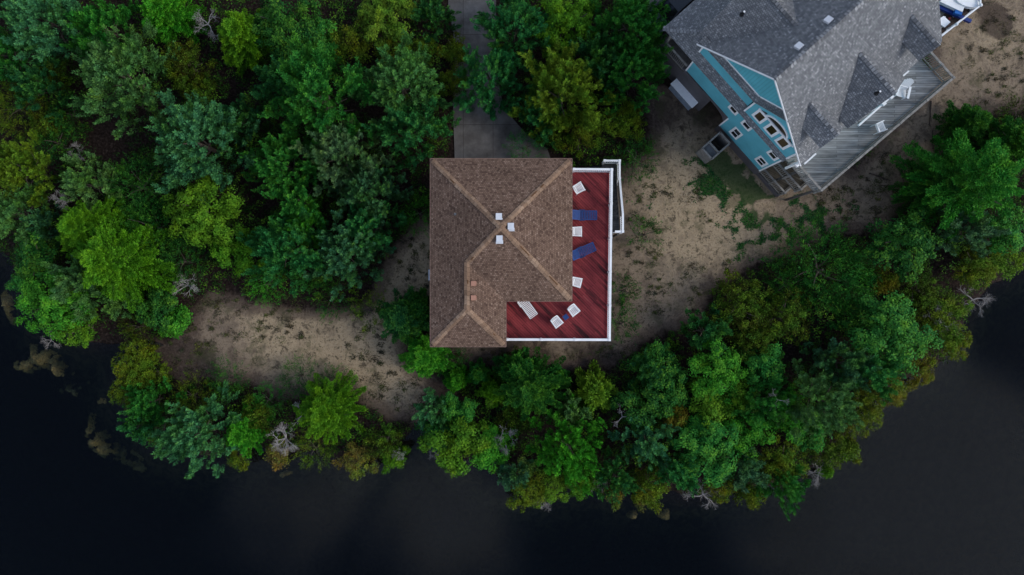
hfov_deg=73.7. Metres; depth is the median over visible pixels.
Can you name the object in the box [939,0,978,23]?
boat
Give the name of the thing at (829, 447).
shrub
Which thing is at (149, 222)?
feathery shrub
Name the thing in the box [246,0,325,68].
leafy tree
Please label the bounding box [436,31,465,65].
shrub
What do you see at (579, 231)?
patio chair
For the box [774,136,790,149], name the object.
window
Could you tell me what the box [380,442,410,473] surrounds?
shrub
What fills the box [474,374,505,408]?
conifer tree
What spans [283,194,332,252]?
juniper tree
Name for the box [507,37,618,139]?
juniper tree
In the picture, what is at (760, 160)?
window
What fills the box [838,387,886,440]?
shrub
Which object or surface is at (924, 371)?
shrub
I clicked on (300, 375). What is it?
feathery shrub
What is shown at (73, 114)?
feathery shrub
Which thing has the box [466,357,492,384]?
conifer tree
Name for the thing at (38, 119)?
shrub
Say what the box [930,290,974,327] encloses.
shrub
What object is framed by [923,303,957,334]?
bare branches
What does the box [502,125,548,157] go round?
feathery shrub
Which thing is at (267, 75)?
juniper tree
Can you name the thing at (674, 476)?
juniper tree
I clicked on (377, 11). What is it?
leafy tree
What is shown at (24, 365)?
water weed
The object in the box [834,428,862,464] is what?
shrub
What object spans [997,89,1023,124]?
feathery shrub
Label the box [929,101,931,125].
stick
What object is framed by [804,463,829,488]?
bare branches
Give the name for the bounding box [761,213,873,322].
feathery shrub
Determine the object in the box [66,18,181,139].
juniper tree
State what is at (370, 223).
juniper tree
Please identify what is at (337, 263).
juniper tree
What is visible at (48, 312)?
leafy tree
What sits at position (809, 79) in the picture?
teal house
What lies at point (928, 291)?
shrub
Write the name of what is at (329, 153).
juniper tree
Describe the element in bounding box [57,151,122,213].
juniper tree
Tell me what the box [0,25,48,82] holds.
juniper tree
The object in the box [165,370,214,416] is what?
feathery shrub
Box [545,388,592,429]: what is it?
juniper tree
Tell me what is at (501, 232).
brown roofed house
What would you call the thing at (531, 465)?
shrub
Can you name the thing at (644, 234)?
feathery shrub
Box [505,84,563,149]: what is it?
juniper tree
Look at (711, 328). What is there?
juniper tree
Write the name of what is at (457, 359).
feathery shrub
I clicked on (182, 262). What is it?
feathery shrub
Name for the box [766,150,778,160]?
window
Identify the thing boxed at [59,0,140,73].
juniper tree
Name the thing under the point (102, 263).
tree
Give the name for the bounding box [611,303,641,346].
feathery shrub
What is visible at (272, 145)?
juniper tree
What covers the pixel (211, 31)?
bare branches
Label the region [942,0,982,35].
white fence
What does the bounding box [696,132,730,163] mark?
outdoor shower
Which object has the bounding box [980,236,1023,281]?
shrub
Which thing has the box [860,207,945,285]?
leafy tree
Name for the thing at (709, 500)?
bare branches
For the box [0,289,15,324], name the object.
water weed
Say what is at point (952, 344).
leafy tree
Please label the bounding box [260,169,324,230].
juniper tree
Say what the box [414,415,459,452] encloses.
leafy tree
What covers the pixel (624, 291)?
feathery shrub
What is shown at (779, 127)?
arched window
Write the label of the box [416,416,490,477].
leafy tree
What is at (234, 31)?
conifer tree
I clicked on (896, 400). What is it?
shrub
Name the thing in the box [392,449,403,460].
bare branches
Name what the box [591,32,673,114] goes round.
juniper tree
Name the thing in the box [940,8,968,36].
patio mulch
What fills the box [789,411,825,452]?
leafy tree
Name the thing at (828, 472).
shrub
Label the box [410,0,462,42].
juniper tree
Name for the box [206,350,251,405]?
feathery shrub
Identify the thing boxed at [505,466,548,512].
shrub
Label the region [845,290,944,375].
leafy tree
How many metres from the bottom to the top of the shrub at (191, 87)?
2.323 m
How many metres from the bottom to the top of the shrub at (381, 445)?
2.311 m
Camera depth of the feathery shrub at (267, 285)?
45.99 m
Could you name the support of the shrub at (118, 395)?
on the ground at (932, 484)
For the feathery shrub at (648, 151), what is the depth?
45.91 m
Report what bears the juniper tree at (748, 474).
on the ground at (932, 484)
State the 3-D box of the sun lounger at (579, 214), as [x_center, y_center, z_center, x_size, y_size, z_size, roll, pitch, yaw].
[4.593,-4.621,43.545,1.706,0.914,0.720,0,90,0]
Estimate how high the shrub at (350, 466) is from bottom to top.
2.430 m
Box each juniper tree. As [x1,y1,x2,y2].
[0,0,107,80]
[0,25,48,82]
[0,128,78,207]
[4,51,73,124]
[19,203,62,246]
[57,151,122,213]
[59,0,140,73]
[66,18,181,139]
[97,287,138,320]
[116,401,159,444]
[143,88,260,209]
[201,93,269,153]
[236,123,325,206]
[236,207,331,297]
[249,54,320,109]
[257,30,381,157]
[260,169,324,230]
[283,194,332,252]
[288,115,395,200]
[303,209,396,301]
[325,158,413,233]
[341,195,406,264]
[347,27,452,136]
[361,94,461,173]
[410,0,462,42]
[411,387,447,431]
[453,31,532,120]
[470,0,565,77]
[492,459,534,491]
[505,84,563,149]
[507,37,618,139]
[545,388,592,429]
[561,30,622,104]
[585,0,670,71]
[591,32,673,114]
[594,445,645,503]
[627,347,666,393]
[646,438,700,497]
[680,303,732,357]
[713,447,769,492]
[724,374,796,430]
[755,448,810,520]
[774,350,871,443]
[799,337,882,392]
[827,332,907,405]
[926,200,1011,257]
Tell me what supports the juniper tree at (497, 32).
on the ground at (932, 484)
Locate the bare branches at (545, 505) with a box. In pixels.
[533,500,550,511]
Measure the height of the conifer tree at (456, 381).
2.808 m
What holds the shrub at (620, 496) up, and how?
on the ground at (932, 484)
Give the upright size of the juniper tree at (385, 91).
6.298 m
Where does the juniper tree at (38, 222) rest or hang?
on the ground at (932, 484)
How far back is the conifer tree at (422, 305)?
44.81 m
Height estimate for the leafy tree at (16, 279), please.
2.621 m
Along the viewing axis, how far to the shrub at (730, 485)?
45.90 m
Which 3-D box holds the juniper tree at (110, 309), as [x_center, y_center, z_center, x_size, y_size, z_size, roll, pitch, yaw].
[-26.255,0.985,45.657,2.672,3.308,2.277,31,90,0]
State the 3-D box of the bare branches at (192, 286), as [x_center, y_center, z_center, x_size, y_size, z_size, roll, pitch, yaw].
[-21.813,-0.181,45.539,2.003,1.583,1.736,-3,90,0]
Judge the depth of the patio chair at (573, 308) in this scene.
43.55 m
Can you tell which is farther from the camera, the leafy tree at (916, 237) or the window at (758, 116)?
the leafy tree at (916, 237)
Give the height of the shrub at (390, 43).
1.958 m
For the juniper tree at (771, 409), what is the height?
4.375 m
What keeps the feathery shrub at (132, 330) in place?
on the ground at (932, 484)
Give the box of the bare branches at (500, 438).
[493,425,515,454]
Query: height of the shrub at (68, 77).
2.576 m
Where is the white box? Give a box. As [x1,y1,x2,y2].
[668,78,697,109]
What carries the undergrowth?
on the ground at (932, 484)
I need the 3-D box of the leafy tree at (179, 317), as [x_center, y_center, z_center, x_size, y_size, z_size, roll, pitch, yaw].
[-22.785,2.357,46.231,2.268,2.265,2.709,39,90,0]
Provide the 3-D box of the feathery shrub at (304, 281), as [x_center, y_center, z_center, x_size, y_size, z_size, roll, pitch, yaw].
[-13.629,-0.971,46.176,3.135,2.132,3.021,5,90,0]
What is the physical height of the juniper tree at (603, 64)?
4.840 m
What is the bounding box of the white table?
[941,16,949,27]
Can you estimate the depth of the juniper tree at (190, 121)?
42.92 m
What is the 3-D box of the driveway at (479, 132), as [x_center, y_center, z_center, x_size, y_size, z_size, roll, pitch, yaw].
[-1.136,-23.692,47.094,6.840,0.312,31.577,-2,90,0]
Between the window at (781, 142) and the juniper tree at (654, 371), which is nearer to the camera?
the window at (781, 142)
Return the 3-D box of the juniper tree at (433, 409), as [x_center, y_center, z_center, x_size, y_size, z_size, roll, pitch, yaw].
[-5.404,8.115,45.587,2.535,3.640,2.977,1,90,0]
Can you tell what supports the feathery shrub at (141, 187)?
on the ground at (932, 484)
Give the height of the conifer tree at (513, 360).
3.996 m
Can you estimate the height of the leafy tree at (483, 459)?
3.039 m
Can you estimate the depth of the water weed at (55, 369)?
47.95 m
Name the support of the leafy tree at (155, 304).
on the ground at (932, 484)
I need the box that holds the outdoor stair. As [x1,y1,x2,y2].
[584,159,623,237]
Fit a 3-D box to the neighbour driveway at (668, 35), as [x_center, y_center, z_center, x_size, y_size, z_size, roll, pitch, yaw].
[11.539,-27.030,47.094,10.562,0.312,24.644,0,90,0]
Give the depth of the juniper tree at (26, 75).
44.44 m
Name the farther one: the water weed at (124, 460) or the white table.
the water weed at (124, 460)
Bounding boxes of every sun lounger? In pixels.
[517,302,537,318]
[573,209,596,220]
[573,242,595,260]
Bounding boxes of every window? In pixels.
[728,104,737,115]
[729,126,742,139]
[740,120,751,131]
[751,109,766,123]
[755,155,767,166]
[759,108,793,147]
[763,123,778,137]
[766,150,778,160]
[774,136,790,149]
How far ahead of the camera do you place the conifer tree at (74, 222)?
43.74 m
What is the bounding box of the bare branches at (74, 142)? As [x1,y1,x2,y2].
[67,141,84,160]
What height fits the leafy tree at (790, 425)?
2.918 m
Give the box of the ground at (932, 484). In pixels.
[0,0,1023,574]
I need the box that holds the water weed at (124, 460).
[112,445,143,465]
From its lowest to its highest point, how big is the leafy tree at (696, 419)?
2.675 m
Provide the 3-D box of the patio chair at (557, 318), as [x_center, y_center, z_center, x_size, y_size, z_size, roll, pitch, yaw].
[2.842,2.176,43.543,0.640,0.925,0.745,-38,90,0]
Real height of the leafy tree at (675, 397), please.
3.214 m
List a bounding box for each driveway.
[448,0,549,157]
[646,0,730,50]
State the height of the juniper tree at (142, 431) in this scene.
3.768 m
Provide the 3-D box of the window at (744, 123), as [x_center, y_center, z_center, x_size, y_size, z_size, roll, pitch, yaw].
[14.624,-10.098,42.350,0.035,1.300,0.770,-42,90,0]
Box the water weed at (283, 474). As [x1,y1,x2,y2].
[279,470,292,477]
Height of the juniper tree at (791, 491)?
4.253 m
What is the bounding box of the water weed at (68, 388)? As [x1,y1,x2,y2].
[59,380,89,396]
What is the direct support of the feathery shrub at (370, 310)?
on the ground at (932, 484)
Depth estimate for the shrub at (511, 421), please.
45.62 m
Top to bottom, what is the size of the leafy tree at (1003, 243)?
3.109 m
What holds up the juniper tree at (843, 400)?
on the ground at (932, 484)
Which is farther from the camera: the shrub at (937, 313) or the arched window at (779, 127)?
the shrub at (937, 313)
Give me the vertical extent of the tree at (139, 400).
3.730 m
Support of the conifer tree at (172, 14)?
on the ground at (932, 484)
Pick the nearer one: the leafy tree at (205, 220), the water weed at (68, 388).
the leafy tree at (205, 220)
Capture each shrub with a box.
[0,80,49,143]
[26,106,66,144]
[29,117,83,166]
[37,55,77,91]
[45,88,91,136]
[104,146,177,225]
[107,375,143,410]
[110,331,161,386]
[115,308,160,342]
[117,187,189,264]
[134,349,173,393]
[141,401,187,450]
[158,230,210,296]
[161,37,217,96]
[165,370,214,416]
[179,75,217,113]
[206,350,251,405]
[226,447,250,472]
[238,392,276,439]
[242,264,289,307]
[249,380,287,417]
[262,436,290,470]
[276,353,317,398]
[287,259,330,294]
[291,430,340,471]
[307,275,357,323]
[319,363,357,395]
[330,19,375,65]
[332,441,378,480]
[346,284,386,338]
[358,422,405,458]
[372,37,399,64]
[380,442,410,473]
[394,189,429,238]
[403,34,438,63]
[434,347,471,379]
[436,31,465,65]
[438,61,468,98]
[494,399,532,440]
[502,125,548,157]
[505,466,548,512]
[516,454,541,478]
[531,469,569,503]
[535,124,572,152]
[557,109,605,160]
[562,463,599,501]
[600,484,624,510]
[603,99,647,141]
[606,135,663,185]
[611,272,641,310]
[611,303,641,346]
[625,215,670,250]
[630,464,670,514]
[634,485,655,512]
[702,478,736,504]
[703,267,773,348]
[730,309,776,364]
[733,479,767,510]
[739,287,812,345]
[756,432,809,486]
[758,255,818,311]
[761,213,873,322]
[807,426,846,469]
[816,460,833,479]
[817,245,881,320]
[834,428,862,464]
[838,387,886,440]
[867,375,918,408]
[871,264,900,294]
[895,263,944,316]
[906,358,934,387]
[912,293,957,326]
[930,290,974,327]
[951,245,1004,289]
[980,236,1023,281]
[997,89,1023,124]
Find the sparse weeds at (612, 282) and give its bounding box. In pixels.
[166,16,1023,434]
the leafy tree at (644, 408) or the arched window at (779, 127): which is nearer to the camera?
the arched window at (779, 127)
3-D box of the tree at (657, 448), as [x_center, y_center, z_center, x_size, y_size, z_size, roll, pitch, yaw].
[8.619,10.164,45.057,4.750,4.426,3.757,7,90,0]
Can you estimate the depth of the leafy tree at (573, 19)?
44.43 m
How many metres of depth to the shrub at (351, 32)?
45.34 m
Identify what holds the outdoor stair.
on the ground at (932, 484)
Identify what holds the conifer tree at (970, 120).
on the ground at (932, 484)
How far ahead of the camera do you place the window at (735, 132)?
44.63 m
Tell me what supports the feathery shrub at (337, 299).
on the ground at (932, 484)
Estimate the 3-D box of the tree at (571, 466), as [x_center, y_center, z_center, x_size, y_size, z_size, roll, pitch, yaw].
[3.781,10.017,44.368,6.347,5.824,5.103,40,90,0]
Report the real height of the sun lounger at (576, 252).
0.914 m
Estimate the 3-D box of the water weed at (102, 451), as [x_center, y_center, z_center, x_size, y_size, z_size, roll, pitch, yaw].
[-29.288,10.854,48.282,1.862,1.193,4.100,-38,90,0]
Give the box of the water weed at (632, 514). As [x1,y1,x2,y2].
[626,510,637,518]
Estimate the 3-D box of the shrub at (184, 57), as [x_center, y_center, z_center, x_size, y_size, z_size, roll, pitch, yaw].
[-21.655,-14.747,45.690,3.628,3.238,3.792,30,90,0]
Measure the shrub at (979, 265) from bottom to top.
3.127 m
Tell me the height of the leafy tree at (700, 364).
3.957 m
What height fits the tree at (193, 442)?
5.931 m
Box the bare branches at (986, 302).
[956,285,996,316]
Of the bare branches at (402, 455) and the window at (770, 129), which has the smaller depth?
the window at (770, 129)
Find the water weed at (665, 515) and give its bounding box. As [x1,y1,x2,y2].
[657,508,669,519]
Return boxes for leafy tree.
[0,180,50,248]
[4,261,47,295]
[12,231,59,280]
[14,269,90,339]
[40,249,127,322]
[50,301,99,348]
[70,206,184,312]
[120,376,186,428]
[134,284,179,335]
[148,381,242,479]
[157,303,192,340]
[159,175,244,248]
[209,226,266,276]
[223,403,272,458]
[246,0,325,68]
[291,14,342,65]
[357,0,417,47]
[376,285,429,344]
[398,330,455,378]
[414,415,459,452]
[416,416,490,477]
[440,391,477,431]
[469,421,520,473]
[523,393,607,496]
[531,0,599,58]
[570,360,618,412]
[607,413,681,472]
[608,379,673,433]
[622,339,679,393]
[640,362,692,416]
[656,402,688,437]
[671,419,753,488]
[680,411,713,444]
[682,366,734,428]
[687,337,748,408]
[717,379,758,421]
[718,413,776,458]
[732,341,785,391]
[768,381,808,442]
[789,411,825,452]
[824,294,889,340]
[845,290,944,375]
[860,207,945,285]
[911,314,972,367]
[986,205,1023,259]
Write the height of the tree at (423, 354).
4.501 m
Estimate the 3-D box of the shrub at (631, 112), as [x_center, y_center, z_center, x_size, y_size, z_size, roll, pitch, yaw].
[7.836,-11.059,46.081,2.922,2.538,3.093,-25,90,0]
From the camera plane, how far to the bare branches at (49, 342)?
47.12 m
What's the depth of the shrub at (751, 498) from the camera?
46.01 m
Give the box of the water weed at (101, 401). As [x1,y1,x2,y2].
[97,398,105,403]
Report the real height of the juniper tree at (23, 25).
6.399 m
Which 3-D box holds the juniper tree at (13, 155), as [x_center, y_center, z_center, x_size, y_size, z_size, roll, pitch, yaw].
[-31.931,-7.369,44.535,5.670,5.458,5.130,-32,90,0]
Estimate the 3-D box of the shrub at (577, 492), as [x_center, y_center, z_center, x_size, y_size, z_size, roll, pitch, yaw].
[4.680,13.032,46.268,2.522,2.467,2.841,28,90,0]
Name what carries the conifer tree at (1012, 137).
on the ground at (932, 484)
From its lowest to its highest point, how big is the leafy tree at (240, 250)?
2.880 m
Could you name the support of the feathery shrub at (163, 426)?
on the ground at (932, 484)
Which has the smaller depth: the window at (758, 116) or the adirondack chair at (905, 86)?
the window at (758, 116)
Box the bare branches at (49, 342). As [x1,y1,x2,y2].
[41,331,59,348]
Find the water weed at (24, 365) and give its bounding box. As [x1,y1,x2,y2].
[13,357,40,372]
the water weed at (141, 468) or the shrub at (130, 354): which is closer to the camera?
the shrub at (130, 354)
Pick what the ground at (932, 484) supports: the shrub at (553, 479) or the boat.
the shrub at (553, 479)
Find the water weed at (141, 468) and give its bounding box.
[131,461,146,472]
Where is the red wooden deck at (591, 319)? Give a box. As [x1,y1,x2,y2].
[507,168,612,340]
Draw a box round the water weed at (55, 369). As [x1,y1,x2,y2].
[51,360,74,376]
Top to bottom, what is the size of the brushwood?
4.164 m
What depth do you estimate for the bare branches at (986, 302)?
46.51 m
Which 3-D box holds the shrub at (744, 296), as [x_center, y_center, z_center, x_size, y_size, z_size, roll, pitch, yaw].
[15.171,1.186,45.407,4.550,3.951,5.237,23,90,0]
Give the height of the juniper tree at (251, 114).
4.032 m
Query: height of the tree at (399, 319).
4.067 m
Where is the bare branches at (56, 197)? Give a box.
[49,190,70,209]
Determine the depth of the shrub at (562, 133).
45.76 m
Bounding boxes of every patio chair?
[550,315,563,328]
[567,304,579,316]
[573,181,585,194]
[573,227,581,236]
[573,277,582,287]
[870,120,887,134]
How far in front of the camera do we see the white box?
45.99 m
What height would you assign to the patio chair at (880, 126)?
0.925 m
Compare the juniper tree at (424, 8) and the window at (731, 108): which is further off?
the juniper tree at (424, 8)
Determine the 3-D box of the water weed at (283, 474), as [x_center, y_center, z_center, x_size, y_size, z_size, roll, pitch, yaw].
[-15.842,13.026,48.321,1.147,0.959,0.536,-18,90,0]
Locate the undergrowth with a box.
[0,0,1023,492]
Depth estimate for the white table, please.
46.26 m
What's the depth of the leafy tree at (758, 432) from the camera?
44.85 m
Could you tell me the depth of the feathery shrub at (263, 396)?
46.16 m
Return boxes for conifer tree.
[54,195,136,261]
[139,0,207,53]
[216,7,276,77]
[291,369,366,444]
[399,287,429,331]
[442,363,471,393]
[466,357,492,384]
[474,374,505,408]
[492,346,542,384]
[492,346,571,422]
[551,364,569,384]
[888,158,964,216]
[889,126,1023,242]
[930,99,992,148]
[971,112,1023,164]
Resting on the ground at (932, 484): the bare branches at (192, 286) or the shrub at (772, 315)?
the shrub at (772, 315)
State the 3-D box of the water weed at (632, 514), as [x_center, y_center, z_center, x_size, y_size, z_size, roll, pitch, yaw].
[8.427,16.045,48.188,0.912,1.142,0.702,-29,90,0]
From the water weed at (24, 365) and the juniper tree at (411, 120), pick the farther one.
the water weed at (24, 365)
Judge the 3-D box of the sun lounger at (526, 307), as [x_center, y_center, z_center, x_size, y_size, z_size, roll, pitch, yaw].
[0.813,1.029,43.676,0.720,0.652,2.048,-36,90,0]
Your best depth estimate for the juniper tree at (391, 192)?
43.49 m
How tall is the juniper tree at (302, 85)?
7.682 m
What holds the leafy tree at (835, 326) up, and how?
on the ground at (932, 484)
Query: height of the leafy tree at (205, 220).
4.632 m
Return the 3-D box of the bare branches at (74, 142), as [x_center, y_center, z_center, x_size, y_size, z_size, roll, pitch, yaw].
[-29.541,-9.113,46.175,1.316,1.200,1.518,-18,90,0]
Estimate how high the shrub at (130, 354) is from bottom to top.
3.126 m
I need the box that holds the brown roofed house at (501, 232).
[430,158,572,346]
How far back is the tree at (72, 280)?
43.70 m
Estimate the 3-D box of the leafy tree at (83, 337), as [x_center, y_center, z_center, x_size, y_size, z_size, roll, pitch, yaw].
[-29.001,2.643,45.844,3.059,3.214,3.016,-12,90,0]
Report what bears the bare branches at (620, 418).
attached to the leafy tree at (644, 408)
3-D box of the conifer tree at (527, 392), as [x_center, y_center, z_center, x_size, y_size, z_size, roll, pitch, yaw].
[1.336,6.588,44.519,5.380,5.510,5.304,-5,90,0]
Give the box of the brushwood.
[0,0,1023,494]
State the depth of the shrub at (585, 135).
44.99 m
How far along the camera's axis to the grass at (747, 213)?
46.97 m
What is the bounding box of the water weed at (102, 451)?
[85,412,126,460]
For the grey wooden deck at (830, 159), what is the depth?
42.60 m
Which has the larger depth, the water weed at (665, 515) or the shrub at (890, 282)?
the water weed at (665, 515)
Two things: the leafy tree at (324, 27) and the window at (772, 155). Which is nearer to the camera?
the window at (772, 155)
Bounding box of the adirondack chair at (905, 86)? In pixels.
[894,78,913,99]
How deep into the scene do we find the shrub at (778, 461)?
44.96 m
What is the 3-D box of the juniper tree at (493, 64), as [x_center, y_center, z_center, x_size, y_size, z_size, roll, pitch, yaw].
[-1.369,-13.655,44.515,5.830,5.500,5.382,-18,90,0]
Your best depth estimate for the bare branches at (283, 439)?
44.91 m
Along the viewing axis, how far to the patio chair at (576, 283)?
43.56 m
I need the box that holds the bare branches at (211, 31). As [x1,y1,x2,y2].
[192,9,217,41]
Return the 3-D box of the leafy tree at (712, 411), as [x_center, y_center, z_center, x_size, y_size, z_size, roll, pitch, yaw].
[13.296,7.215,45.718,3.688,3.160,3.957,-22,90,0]
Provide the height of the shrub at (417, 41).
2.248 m
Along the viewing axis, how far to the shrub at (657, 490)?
45.77 m
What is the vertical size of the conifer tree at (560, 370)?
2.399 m
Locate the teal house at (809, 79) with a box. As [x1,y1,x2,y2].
[658,0,941,173]
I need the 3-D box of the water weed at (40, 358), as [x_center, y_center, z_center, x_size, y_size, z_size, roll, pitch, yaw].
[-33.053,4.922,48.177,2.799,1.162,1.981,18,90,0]
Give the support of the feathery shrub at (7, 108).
on the ground at (932, 484)
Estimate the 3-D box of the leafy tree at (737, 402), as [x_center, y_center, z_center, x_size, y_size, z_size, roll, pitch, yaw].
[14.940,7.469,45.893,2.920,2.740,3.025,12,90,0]
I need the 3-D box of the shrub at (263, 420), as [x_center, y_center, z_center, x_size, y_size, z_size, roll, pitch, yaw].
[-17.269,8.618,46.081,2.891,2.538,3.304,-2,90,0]
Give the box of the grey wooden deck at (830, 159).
[756,51,955,200]
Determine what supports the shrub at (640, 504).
on the ground at (932, 484)
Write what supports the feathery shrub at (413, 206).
on the ground at (932, 484)
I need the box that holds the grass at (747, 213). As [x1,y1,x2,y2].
[613,156,859,341]
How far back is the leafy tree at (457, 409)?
45.17 m
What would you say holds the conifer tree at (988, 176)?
on the ground at (932, 484)
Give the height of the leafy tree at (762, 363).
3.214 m
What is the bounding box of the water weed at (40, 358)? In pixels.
[29,344,61,370]
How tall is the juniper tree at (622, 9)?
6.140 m
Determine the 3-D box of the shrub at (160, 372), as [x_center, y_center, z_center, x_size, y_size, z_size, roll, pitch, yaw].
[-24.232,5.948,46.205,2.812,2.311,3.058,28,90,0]
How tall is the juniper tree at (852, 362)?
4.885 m
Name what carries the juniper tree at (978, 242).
on the ground at (932, 484)
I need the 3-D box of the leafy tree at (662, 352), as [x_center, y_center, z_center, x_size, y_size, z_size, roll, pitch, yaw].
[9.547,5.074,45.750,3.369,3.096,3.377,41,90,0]
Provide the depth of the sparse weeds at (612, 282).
46.96 m
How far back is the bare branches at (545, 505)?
47.01 m
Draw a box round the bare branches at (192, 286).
[172,274,199,296]
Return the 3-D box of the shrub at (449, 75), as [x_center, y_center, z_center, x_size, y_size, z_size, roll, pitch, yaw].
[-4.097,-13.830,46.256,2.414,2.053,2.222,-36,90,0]
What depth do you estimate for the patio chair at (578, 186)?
43.55 m
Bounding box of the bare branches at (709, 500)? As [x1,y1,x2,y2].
[682,480,717,507]
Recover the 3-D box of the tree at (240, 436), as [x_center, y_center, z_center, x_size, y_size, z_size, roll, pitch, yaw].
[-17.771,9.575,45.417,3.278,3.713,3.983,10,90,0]
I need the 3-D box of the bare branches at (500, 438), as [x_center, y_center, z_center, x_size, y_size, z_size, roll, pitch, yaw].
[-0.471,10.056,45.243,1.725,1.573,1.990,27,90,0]
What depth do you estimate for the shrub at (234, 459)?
46.10 m
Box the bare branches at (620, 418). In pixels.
[613,409,630,426]
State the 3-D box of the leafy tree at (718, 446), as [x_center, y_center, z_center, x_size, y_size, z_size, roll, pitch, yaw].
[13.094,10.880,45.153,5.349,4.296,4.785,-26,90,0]
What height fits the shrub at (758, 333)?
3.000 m
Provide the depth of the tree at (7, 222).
44.10 m
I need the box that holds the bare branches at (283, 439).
[266,422,298,455]
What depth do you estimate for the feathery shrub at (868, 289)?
45.65 m
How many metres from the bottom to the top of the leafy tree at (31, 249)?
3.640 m
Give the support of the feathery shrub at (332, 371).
on the ground at (932, 484)
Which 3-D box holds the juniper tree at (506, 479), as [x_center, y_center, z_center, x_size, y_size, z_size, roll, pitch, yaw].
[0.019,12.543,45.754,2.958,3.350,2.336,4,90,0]
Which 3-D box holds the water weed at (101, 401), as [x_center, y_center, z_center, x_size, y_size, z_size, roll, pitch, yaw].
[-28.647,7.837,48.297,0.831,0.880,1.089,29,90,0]
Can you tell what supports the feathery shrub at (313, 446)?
on the ground at (932, 484)
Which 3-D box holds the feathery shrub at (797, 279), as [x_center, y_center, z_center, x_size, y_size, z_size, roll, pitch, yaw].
[18.743,-0.214,45.886,4.323,2.724,4.394,-5,90,0]
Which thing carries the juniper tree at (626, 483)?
on the ground at (932, 484)
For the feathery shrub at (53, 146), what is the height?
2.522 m
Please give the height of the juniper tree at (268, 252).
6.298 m
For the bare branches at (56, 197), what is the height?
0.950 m
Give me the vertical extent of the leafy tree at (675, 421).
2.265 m
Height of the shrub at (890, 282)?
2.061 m
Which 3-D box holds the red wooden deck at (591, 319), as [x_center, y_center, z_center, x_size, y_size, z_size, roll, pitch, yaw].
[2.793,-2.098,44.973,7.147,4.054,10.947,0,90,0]
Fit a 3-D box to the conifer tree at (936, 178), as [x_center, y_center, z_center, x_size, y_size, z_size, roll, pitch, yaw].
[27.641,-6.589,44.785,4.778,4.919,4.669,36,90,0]

